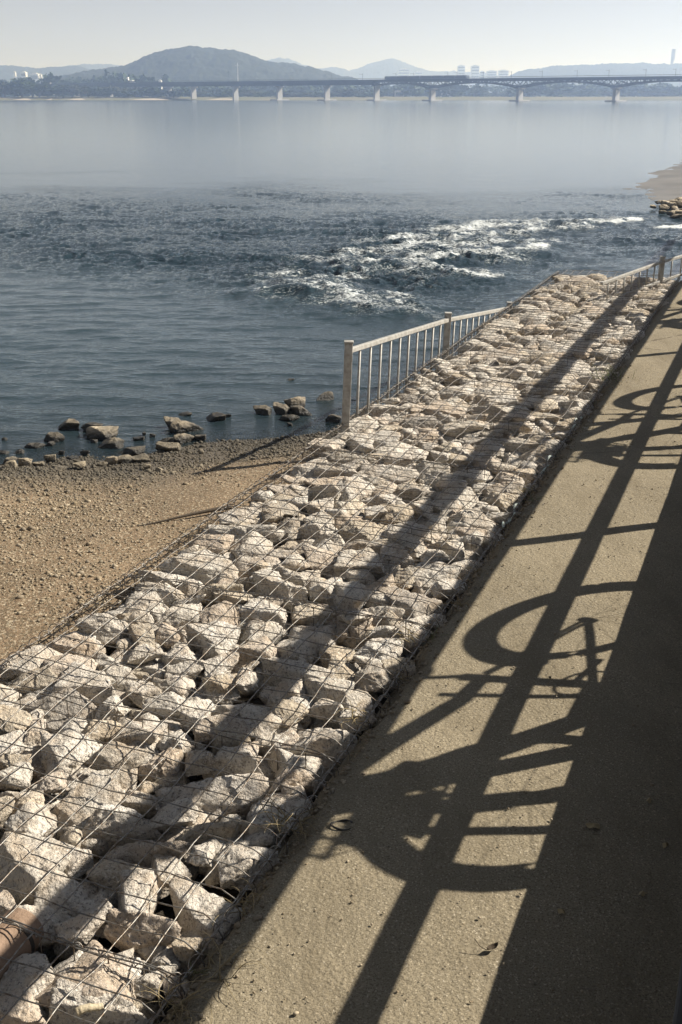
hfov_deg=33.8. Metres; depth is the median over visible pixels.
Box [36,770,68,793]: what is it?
gabion stone
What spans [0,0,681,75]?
sky
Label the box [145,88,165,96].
riverside tree
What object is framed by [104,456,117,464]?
shore rock
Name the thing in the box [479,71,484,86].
apartment block
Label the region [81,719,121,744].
gabion stone
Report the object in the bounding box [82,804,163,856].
gabion stone
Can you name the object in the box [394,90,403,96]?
river house
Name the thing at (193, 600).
gabion stone
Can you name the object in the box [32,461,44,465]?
shore rock
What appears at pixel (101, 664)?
gabion stone
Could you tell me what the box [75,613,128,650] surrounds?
gabion stone
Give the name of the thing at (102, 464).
shore rock
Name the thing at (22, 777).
gabion stone
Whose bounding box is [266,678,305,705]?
gabion stone
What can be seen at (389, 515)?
gabion stone
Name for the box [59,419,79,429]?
shore rock
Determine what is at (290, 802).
gabion stone
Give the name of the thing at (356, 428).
gabion stone
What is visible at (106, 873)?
gabion stone
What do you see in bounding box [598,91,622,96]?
riverside tree
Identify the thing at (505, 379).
gabion stone
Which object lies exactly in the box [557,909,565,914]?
dry leaf
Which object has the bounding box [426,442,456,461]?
gabion stone
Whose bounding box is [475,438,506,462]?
gabion stone
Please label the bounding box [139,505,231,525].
driftwood stick
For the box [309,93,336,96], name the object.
riverside tree
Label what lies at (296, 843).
path grit
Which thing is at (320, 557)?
gabion stone
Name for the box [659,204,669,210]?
spit rock
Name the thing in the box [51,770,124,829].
gabion stone
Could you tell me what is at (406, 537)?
gabion stone
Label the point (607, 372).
green weed
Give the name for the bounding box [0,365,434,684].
beach
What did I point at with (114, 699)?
gabion stone
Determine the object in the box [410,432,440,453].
gabion stone
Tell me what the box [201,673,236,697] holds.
gabion stone
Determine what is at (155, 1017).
gabion basket
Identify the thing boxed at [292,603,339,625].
gabion stone
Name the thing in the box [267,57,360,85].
hills
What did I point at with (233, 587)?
gabion stone
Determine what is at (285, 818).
dry weed
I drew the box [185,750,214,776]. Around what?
gabion stone
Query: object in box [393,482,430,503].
gabion stone
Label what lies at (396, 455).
gabion stone
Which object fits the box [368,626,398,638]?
gabion stone
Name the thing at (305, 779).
gabion stone
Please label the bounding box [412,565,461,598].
gabion stone
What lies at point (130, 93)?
riverside tree
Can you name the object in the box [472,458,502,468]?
gabion stone
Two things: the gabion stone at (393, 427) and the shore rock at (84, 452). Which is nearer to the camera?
the gabion stone at (393, 427)
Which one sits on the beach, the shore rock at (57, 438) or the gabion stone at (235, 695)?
the shore rock at (57, 438)
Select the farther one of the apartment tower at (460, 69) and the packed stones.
the apartment tower at (460, 69)
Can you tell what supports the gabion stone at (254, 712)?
in the gabion basket at (261, 867)
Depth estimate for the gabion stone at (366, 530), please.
5.56 m
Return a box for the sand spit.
[622,162,681,208]
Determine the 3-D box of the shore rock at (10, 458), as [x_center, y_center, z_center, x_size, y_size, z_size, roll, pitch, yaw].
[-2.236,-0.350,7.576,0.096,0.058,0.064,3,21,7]
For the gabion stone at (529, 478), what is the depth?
6.44 m
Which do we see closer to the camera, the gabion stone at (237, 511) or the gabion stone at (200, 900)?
the gabion stone at (200, 900)
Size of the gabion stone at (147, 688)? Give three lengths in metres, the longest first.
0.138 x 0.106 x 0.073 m
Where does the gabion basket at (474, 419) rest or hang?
on the soil
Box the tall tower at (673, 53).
[670,49,675,63]
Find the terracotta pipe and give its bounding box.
[0,908,43,979]
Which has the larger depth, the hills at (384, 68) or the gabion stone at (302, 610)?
the hills at (384, 68)
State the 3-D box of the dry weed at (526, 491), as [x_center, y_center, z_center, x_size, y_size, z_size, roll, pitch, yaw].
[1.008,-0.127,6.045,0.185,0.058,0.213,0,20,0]
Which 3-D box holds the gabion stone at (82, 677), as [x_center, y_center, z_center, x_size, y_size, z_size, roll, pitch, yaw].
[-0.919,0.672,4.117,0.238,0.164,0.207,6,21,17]
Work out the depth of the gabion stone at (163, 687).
4.12 m
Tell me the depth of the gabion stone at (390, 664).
4.24 m
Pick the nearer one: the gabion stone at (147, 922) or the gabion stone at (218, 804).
the gabion stone at (147, 922)
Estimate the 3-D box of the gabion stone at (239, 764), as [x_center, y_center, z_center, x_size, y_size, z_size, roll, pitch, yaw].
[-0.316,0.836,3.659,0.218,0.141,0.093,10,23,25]
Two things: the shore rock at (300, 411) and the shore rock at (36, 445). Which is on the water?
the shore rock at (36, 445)
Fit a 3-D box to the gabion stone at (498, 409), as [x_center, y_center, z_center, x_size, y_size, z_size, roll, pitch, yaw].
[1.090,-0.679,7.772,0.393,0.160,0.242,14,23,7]
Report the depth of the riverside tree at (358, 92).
605.37 m
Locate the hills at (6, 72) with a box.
[0,65,91,95]
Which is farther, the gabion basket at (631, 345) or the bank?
the bank
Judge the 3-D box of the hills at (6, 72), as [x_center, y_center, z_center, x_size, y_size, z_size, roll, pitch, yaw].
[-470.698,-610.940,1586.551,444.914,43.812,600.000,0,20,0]
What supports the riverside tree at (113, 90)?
on the bank
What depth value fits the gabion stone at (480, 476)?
6.36 m
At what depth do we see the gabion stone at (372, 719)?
3.88 m
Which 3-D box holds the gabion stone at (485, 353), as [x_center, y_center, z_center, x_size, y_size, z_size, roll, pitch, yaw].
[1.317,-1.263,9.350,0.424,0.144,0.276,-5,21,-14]
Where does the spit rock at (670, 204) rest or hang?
on the sand spit
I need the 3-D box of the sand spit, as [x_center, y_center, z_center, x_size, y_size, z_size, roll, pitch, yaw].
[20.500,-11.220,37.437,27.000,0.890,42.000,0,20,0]
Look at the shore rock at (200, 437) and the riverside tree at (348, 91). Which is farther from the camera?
the riverside tree at (348, 91)
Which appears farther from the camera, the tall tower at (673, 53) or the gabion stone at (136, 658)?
the tall tower at (673, 53)
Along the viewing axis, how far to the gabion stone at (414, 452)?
6.74 m
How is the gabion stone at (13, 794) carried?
in the gabion basket at (261, 867)
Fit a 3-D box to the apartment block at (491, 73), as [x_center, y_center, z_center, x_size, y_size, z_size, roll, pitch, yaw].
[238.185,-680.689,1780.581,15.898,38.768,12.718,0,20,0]
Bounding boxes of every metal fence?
[341,301,512,432]
[600,255,681,300]
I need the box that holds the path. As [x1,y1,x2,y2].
[162,280,681,1023]
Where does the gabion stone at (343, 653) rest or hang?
on the packed stones
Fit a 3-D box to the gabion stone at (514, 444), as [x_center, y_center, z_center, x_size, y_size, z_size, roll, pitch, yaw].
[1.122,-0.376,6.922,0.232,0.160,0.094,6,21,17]
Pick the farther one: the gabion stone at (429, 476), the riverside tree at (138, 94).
the riverside tree at (138, 94)
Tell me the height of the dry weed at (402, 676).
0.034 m
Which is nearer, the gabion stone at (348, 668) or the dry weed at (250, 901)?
the dry weed at (250, 901)
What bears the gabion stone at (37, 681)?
in the gabion basket at (261, 867)
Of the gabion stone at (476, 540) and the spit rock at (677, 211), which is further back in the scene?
the spit rock at (677, 211)
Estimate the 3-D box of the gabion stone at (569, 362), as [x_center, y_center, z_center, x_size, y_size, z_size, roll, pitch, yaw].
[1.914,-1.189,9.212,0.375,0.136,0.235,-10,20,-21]
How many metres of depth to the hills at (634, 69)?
1488.95 m
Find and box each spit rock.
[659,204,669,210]
[665,211,674,215]
[666,202,676,209]
[670,214,681,217]
[671,209,681,213]
[676,201,681,207]
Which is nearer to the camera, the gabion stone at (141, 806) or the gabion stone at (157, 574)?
the gabion stone at (141, 806)
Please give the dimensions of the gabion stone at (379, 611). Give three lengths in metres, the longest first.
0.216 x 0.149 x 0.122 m
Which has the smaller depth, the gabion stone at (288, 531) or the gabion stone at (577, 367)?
the gabion stone at (288, 531)
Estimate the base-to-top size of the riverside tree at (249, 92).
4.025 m
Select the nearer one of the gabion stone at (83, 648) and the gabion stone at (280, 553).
the gabion stone at (83, 648)
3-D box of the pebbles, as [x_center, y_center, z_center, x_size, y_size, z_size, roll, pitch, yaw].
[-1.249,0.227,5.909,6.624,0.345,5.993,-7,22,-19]
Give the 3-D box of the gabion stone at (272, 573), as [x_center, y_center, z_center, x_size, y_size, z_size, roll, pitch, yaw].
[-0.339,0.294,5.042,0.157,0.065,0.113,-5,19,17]
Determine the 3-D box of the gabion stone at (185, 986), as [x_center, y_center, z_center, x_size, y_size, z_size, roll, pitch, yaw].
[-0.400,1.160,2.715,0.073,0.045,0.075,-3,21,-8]
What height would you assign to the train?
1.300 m
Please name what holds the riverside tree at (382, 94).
on the bank
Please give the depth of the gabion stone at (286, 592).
4.88 m
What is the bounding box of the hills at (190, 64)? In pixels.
[54,46,357,96]
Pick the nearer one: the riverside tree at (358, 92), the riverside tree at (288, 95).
the riverside tree at (288, 95)
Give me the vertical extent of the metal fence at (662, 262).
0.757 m
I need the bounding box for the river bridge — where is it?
[40,69,681,101]
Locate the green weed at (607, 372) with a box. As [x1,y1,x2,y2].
[590,363,634,382]
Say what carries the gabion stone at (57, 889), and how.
in the gabion basket at (261, 867)
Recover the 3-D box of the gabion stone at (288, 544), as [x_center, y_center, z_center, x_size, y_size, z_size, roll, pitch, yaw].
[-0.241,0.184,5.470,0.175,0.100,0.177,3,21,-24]
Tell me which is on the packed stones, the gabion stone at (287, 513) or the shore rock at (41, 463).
the gabion stone at (287, 513)
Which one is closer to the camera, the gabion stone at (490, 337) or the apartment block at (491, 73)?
the gabion stone at (490, 337)
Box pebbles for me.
[0,400,384,633]
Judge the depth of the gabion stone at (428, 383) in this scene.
8.48 m
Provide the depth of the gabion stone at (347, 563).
5.19 m
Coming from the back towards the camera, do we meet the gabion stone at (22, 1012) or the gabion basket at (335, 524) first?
the gabion basket at (335, 524)
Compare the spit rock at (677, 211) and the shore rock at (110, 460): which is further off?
the spit rock at (677, 211)
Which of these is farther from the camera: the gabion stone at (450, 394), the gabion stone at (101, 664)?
the gabion stone at (450, 394)
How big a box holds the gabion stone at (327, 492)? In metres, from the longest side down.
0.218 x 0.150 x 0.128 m
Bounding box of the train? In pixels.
[385,75,468,78]
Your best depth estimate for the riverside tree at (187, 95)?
589.54 m
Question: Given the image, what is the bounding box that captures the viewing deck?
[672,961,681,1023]
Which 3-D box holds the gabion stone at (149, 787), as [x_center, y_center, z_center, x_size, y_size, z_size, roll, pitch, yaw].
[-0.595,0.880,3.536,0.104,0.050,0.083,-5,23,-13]
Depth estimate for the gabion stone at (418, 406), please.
7.70 m
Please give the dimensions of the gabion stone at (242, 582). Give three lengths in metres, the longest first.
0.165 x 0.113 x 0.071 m
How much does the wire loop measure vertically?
0.012 m
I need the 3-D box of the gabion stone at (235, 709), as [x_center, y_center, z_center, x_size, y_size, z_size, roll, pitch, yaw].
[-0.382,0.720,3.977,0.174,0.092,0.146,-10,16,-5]
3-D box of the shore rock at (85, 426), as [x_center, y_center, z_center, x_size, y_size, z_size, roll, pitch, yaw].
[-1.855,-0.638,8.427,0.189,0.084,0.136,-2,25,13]
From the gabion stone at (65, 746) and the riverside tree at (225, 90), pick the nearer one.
the gabion stone at (65, 746)
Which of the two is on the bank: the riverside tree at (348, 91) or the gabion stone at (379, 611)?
the riverside tree at (348, 91)
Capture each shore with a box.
[134,98,165,99]
[210,98,232,99]
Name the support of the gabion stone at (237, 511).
on the packed stones
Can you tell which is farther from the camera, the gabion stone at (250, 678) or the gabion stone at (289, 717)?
the gabion stone at (250, 678)
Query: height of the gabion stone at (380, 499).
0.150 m
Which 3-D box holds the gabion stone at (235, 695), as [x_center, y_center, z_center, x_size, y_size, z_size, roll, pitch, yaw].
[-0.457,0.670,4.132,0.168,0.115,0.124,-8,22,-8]
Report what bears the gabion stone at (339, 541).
on the packed stones
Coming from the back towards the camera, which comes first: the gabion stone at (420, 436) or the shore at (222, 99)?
the shore at (222, 99)
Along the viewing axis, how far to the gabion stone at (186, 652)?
4.33 m
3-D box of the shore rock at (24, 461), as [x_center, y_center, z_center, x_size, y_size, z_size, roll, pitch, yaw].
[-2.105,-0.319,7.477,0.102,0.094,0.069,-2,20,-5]
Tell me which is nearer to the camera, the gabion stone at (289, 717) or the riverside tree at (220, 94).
the gabion stone at (289, 717)
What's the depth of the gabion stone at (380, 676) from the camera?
4.10 m
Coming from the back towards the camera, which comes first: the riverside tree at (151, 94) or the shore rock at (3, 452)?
the riverside tree at (151, 94)
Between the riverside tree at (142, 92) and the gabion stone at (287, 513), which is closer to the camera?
the gabion stone at (287, 513)
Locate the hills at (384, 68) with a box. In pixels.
[350,58,497,88]
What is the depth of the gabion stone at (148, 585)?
4.91 m
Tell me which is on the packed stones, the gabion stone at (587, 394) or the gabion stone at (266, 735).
the gabion stone at (587, 394)
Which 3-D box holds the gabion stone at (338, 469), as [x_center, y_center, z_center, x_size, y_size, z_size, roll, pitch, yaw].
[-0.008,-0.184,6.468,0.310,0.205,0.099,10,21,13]
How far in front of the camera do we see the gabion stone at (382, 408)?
7.69 m
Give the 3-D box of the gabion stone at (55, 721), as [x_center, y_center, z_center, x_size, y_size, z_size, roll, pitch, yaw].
[-1.003,0.742,3.982,0.339,0.205,0.206,4,26,21]
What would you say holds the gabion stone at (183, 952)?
on the packed stones
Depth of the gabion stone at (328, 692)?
4.06 m
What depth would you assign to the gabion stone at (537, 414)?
7.61 m
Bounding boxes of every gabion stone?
[0,645,61,680]
[0,684,22,703]
[0,701,11,706]
[0,704,32,732]
[0,729,26,754]
[0,754,32,770]
[0,761,33,789]
[0,791,29,803]
[0,796,14,831]
[0,832,81,904]
[0,890,16,915]
[0,952,54,997]
[0,987,46,1023]
[4,802,56,836]
[6,667,58,700]
[11,790,44,814]
[17,904,64,946]
[21,687,97,731]
[23,727,48,746]
[33,865,91,911]
[35,940,136,1011]
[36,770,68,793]
[41,730,99,777]
[42,653,98,676]
[46,633,100,658]
[48,978,147,1023]
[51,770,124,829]
[52,661,115,707]
[54,909,106,945]
[64,849,93,877]
[67,894,113,937]
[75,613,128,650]
[76,768,137,790]
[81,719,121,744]
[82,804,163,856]
[82,840,194,881]
[84,741,147,785]
[86,859,142,897]
[94,652,131,670]
[94,695,123,720]
[104,665,137,689]
[104,908,181,952]
[106,717,162,744]
[118,868,160,913]
[122,590,162,622]
[122,790,160,817]
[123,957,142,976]
[126,679,161,707]
[127,624,154,647]
[127,643,166,664]
[128,620,158,627]
[133,971,162,1000]
[135,582,186,598]
[136,781,166,794]
[137,747,184,781]
[138,570,186,588]
[142,675,195,697]
[142,691,202,720]
[149,588,179,607]
[149,798,199,832]
[150,947,179,970]
[151,853,191,899]
[153,603,200,629]
[155,622,179,648]
[155,773,268,822]
[157,550,238,584]
[157,961,180,975]
[158,729,192,756]
[160,642,198,665]
[160,974,190,1006]
[164,660,205,681]
[169,873,243,955]
[171,937,204,964]
[172,594,205,606]
[176,821,242,844]
[180,709,209,731]
[185,620,240,654]
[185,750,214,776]
[186,841,215,866]
[187,534,233,554]
[193,711,249,748]
[196,583,243,606]
[197,674,240,704]
[198,601,243,625]
[200,524,276,541]
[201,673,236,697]
[204,651,238,676]
[210,722,250,756]
[211,703,251,716]
[214,577,247,588]
[214,591,252,606]
[214,746,263,775]
[214,844,279,889]
[218,507,264,525]
[229,531,273,559]
[229,635,279,663]
[234,667,257,692]
[234,741,258,758]
[237,543,266,559]
[237,598,289,632]
[240,703,282,738]
[241,621,288,645]
[245,794,312,839]
[248,568,281,584]
[252,571,307,616]
[255,731,272,747]
[259,656,334,686]
[264,494,299,502]
[264,501,302,516]
[265,748,324,782]
[266,484,306,496]
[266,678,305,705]
[268,549,302,559]
[268,765,323,796]
[269,698,310,727]
[272,564,309,586]
[275,517,302,544]
[276,632,334,664]
[278,541,297,549]
[288,727,357,767]
[290,457,327,477]
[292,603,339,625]
[296,522,337,541]
[301,545,337,579]
[303,476,343,488]
[303,497,333,513]
[303,510,334,524]
[304,678,355,702]
[307,438,340,456]
[308,483,340,502]
[308,698,343,725]
[309,577,346,604]
[312,533,344,545]
[314,448,376,464]
[314,461,357,477]
[315,539,341,554]
[319,644,354,668]
[327,653,358,680]
[332,547,373,572]
[333,549,387,580]
[333,581,371,609]
[334,515,371,533]
[336,476,376,500]
[337,610,370,625]
[338,688,374,715]
[339,497,366,514]
[339,521,384,542]
[339,539,384,552]
[339,709,376,732]
[340,414,378,433]
[345,435,373,453]
[350,404,398,418]
[352,637,404,663]
[353,655,382,668]
[354,606,404,626]
[354,661,394,693]
[357,463,418,484]
[362,453,386,460]
[363,494,401,506]
[364,505,387,521]
[367,430,400,448]
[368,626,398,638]
[372,417,388,423]
[374,441,411,452]
[378,585,445,631]
[379,544,414,568]
[380,504,414,524]
[381,657,416,679]
[382,523,432,543]
[384,424,402,430]
[384,452,414,466]
[387,521,444,548]
[392,568,414,589]
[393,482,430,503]
[395,394,436,405]
[396,615,429,637]
[401,415,442,427]
[404,446,428,461]
[404,540,425,557]
[409,500,432,521]
[410,402,426,413]
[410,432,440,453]
[411,460,449,486]
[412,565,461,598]
[413,373,443,390]
[420,549,452,563]
[423,400,466,419]
[425,518,446,534]
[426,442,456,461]
[426,613,446,627]
[430,450,450,463]
[430,540,465,562]
[430,578,467,598]
[433,484,478,515]
[437,420,489,439]
[438,386,474,399]
[444,398,469,408]
[447,447,481,467]
[447,508,500,532]
[449,560,482,583]
[453,470,494,487]
[459,437,490,445]
[460,365,501,377]
[464,531,483,546]
[466,414,487,421]
[470,378,519,404]
[470,405,516,422]
[471,335,508,343]
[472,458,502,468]
[475,349,523,364]
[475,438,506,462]
[478,394,517,405]
[480,377,514,384]
[481,491,521,511]
[482,481,523,497]
[486,512,520,523]
[487,421,538,436]
[492,364,540,371]
[495,469,524,484]
[504,437,540,453]
[510,468,542,484]
[517,433,553,441]
[518,408,562,422]
[518,445,554,464]
[521,384,567,396]
[537,338,576,351]
[550,417,581,433]
[557,400,593,410]
[558,364,590,375]
[561,359,590,366]
[565,389,602,402]
[588,371,618,376]
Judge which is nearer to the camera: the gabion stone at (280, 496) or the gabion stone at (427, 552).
the gabion stone at (427, 552)
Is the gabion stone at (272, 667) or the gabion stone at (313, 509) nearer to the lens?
the gabion stone at (272, 667)
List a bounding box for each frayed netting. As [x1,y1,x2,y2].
[502,503,516,527]
[536,455,554,474]
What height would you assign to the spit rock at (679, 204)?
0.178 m
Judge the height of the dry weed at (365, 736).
0.051 m
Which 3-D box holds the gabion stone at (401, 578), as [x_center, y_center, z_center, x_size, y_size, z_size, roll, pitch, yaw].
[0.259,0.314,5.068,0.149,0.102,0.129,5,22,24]
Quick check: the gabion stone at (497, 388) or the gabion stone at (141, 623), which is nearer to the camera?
the gabion stone at (141, 623)
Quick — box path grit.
[162,363,681,1023]
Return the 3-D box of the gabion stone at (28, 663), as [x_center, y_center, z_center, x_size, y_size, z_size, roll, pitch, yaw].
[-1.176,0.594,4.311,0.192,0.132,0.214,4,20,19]
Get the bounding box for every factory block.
[21,71,27,77]
[29,73,39,95]
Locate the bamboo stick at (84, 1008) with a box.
[75,1003,103,1015]
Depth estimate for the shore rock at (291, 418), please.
8.64 m
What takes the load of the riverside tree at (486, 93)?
on the bank
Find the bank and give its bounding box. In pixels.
[0,96,681,99]
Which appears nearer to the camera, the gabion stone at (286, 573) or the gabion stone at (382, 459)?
the gabion stone at (286, 573)
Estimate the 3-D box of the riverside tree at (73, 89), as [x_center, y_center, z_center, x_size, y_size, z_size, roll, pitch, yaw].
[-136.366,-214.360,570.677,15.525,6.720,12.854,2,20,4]
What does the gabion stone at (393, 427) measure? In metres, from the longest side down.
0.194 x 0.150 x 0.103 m
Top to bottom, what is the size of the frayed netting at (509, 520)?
0.038 m
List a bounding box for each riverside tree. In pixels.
[0,81,13,95]
[6,77,34,96]
[9,83,49,97]
[23,82,54,97]
[37,85,56,96]
[50,85,73,97]
[59,84,88,97]
[68,85,93,96]
[76,86,100,96]
[84,89,107,96]
[95,87,112,96]
[109,87,127,95]
[109,88,128,96]
[113,89,140,97]
[127,86,141,96]
[133,87,153,96]
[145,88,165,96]
[160,88,187,97]
[180,91,196,96]
[180,92,208,96]
[199,92,232,96]
[219,88,245,94]
[241,90,259,96]
[245,93,264,96]
[260,90,293,96]
[283,93,297,96]
[289,93,308,96]
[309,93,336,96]
[331,88,354,96]
[346,90,365,96]
[357,93,372,96]
[370,89,387,96]
[471,92,495,96]
[488,92,503,96]
[571,91,599,96]
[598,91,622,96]
[620,91,642,96]
[643,91,661,96]
[655,91,676,96]
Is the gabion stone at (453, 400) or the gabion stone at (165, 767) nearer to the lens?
the gabion stone at (165, 767)
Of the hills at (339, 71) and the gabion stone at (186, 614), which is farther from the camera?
the hills at (339, 71)
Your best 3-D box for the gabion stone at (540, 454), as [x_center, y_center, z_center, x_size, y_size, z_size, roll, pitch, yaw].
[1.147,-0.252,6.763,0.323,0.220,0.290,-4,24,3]
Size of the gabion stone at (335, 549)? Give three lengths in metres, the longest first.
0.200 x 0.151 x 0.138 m
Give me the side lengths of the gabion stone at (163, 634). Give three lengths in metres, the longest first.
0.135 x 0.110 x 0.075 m
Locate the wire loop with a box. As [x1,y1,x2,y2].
[330,819,352,830]
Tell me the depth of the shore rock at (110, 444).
7.97 m
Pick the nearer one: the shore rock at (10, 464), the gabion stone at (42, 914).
the gabion stone at (42, 914)
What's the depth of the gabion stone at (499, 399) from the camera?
7.90 m
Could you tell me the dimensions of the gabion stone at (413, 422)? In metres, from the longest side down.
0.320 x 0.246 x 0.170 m
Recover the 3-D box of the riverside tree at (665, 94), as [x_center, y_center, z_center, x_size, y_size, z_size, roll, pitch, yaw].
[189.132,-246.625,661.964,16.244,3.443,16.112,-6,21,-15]
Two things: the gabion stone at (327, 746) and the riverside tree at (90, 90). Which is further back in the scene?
the riverside tree at (90, 90)
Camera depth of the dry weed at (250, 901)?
2.96 m
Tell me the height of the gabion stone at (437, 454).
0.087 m
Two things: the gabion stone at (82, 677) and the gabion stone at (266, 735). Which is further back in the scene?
the gabion stone at (82, 677)
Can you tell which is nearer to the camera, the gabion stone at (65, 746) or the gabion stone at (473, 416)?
the gabion stone at (65, 746)
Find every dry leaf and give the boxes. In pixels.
[474,938,497,949]
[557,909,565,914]
[585,823,599,828]
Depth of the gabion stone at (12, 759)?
3.63 m
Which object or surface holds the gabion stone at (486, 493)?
on the packed stones
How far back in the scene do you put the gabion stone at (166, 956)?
2.80 m
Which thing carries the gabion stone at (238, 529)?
on the packed stones
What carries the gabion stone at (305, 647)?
on the packed stones
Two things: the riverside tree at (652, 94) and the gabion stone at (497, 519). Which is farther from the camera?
the riverside tree at (652, 94)
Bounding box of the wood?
[0,69,681,96]
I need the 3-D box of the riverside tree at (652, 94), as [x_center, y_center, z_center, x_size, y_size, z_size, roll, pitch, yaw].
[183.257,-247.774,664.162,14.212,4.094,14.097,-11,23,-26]
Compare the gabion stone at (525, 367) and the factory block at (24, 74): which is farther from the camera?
the factory block at (24, 74)
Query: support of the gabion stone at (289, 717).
in the gabion basket at (261, 867)
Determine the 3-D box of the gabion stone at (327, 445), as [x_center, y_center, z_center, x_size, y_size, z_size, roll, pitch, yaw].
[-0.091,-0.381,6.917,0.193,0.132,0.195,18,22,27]
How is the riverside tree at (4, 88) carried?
on the bank
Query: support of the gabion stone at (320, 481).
on the packed stones
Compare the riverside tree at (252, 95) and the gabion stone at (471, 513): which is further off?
the riverside tree at (252, 95)
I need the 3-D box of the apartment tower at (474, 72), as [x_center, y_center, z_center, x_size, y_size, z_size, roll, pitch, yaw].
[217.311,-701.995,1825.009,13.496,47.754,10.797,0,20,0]
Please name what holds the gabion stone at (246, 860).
in the gabion basket at (261, 867)
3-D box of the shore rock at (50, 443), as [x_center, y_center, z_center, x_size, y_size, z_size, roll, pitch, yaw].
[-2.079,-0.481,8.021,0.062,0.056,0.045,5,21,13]
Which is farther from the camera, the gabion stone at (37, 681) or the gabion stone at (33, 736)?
the gabion stone at (37, 681)
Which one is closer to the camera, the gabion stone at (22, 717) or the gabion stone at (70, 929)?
the gabion stone at (70, 929)
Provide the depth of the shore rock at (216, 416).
8.62 m
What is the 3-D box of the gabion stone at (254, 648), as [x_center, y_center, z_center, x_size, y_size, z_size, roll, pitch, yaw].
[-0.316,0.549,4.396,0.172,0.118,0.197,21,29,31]
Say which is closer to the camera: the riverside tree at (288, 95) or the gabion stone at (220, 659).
the gabion stone at (220, 659)
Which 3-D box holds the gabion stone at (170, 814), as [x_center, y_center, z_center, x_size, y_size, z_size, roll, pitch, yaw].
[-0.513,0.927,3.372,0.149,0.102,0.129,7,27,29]
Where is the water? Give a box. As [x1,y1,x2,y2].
[0,100,681,462]
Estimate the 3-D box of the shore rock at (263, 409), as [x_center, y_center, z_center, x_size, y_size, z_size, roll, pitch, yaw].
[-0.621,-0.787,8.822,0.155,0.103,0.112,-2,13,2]
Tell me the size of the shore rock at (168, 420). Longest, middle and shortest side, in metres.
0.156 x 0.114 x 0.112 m
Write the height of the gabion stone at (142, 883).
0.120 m
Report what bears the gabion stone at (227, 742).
on the packed stones
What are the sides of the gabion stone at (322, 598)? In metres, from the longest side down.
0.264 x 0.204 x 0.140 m
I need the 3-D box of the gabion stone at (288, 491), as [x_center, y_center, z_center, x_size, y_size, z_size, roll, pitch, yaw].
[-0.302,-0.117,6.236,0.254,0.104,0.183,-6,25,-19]
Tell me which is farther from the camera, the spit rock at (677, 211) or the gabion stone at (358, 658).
the spit rock at (677, 211)
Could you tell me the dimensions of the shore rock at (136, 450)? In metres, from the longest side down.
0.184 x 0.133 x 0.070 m
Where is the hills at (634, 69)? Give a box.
[485,62,681,95]
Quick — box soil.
[50,456,555,1023]
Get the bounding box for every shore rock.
[0,450,9,455]
[1,460,17,468]
[3,456,16,463]
[15,449,24,454]
[17,458,32,466]
[24,442,45,449]
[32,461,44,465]
[43,454,55,461]
[44,432,64,445]
[45,441,54,447]
[52,465,66,467]
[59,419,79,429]
[66,456,78,459]
[72,461,85,467]
[80,450,89,455]
[81,422,102,431]
[86,426,118,439]
[90,439,97,443]
[96,461,108,466]
[97,437,124,451]
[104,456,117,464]
[117,454,133,463]
[123,446,145,455]
[132,453,150,462]
[133,436,144,441]
[143,464,150,468]
[155,441,181,451]
[160,437,172,441]
[163,416,181,427]
[169,420,204,435]
[173,433,196,444]
[179,411,191,415]
[194,434,205,440]
[204,412,225,425]
[253,405,271,414]
[273,402,290,414]
[279,414,299,421]
[283,396,305,407]
[290,405,312,417]
[316,391,333,400]
[325,414,341,423]
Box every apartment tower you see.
[457,65,464,84]
[470,65,478,87]
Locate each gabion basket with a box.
[0,576,431,1005]
[0,920,182,1023]
[120,447,538,637]
[302,374,598,481]
[408,325,636,396]
[477,292,663,342]
[526,269,679,301]
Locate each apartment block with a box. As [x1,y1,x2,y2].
[397,68,409,82]
[414,71,422,88]
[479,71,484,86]
[486,70,496,77]
[498,70,508,77]
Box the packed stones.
[0,273,678,1023]
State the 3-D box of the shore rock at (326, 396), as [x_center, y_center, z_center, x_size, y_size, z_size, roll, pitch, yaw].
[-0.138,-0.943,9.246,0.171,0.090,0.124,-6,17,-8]
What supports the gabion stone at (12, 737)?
on the packed stones
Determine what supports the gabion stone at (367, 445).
on the packed stones
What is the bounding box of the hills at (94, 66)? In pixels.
[67,63,122,69]
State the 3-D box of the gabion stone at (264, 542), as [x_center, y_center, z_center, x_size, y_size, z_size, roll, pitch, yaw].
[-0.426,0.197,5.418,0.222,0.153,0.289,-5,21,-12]
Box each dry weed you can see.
[128,977,230,1023]
[185,963,209,979]
[187,932,270,1004]
[211,878,275,930]
[248,795,325,839]
[279,815,319,838]
[336,697,375,726]
[349,724,389,747]
[388,669,412,681]
[392,624,425,642]
[427,625,449,641]
[444,593,483,609]
[516,483,536,496]
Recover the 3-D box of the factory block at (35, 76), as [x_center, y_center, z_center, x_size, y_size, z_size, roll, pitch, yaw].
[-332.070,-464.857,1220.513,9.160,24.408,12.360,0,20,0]
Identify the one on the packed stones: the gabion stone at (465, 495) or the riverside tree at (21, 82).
the gabion stone at (465, 495)
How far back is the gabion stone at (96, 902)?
2.97 m
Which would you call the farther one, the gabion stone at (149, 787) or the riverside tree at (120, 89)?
the riverside tree at (120, 89)
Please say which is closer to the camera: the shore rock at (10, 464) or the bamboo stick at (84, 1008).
the bamboo stick at (84, 1008)
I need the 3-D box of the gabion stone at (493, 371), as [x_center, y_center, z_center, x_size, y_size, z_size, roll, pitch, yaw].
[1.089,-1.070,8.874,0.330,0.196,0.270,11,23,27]
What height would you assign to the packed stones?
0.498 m

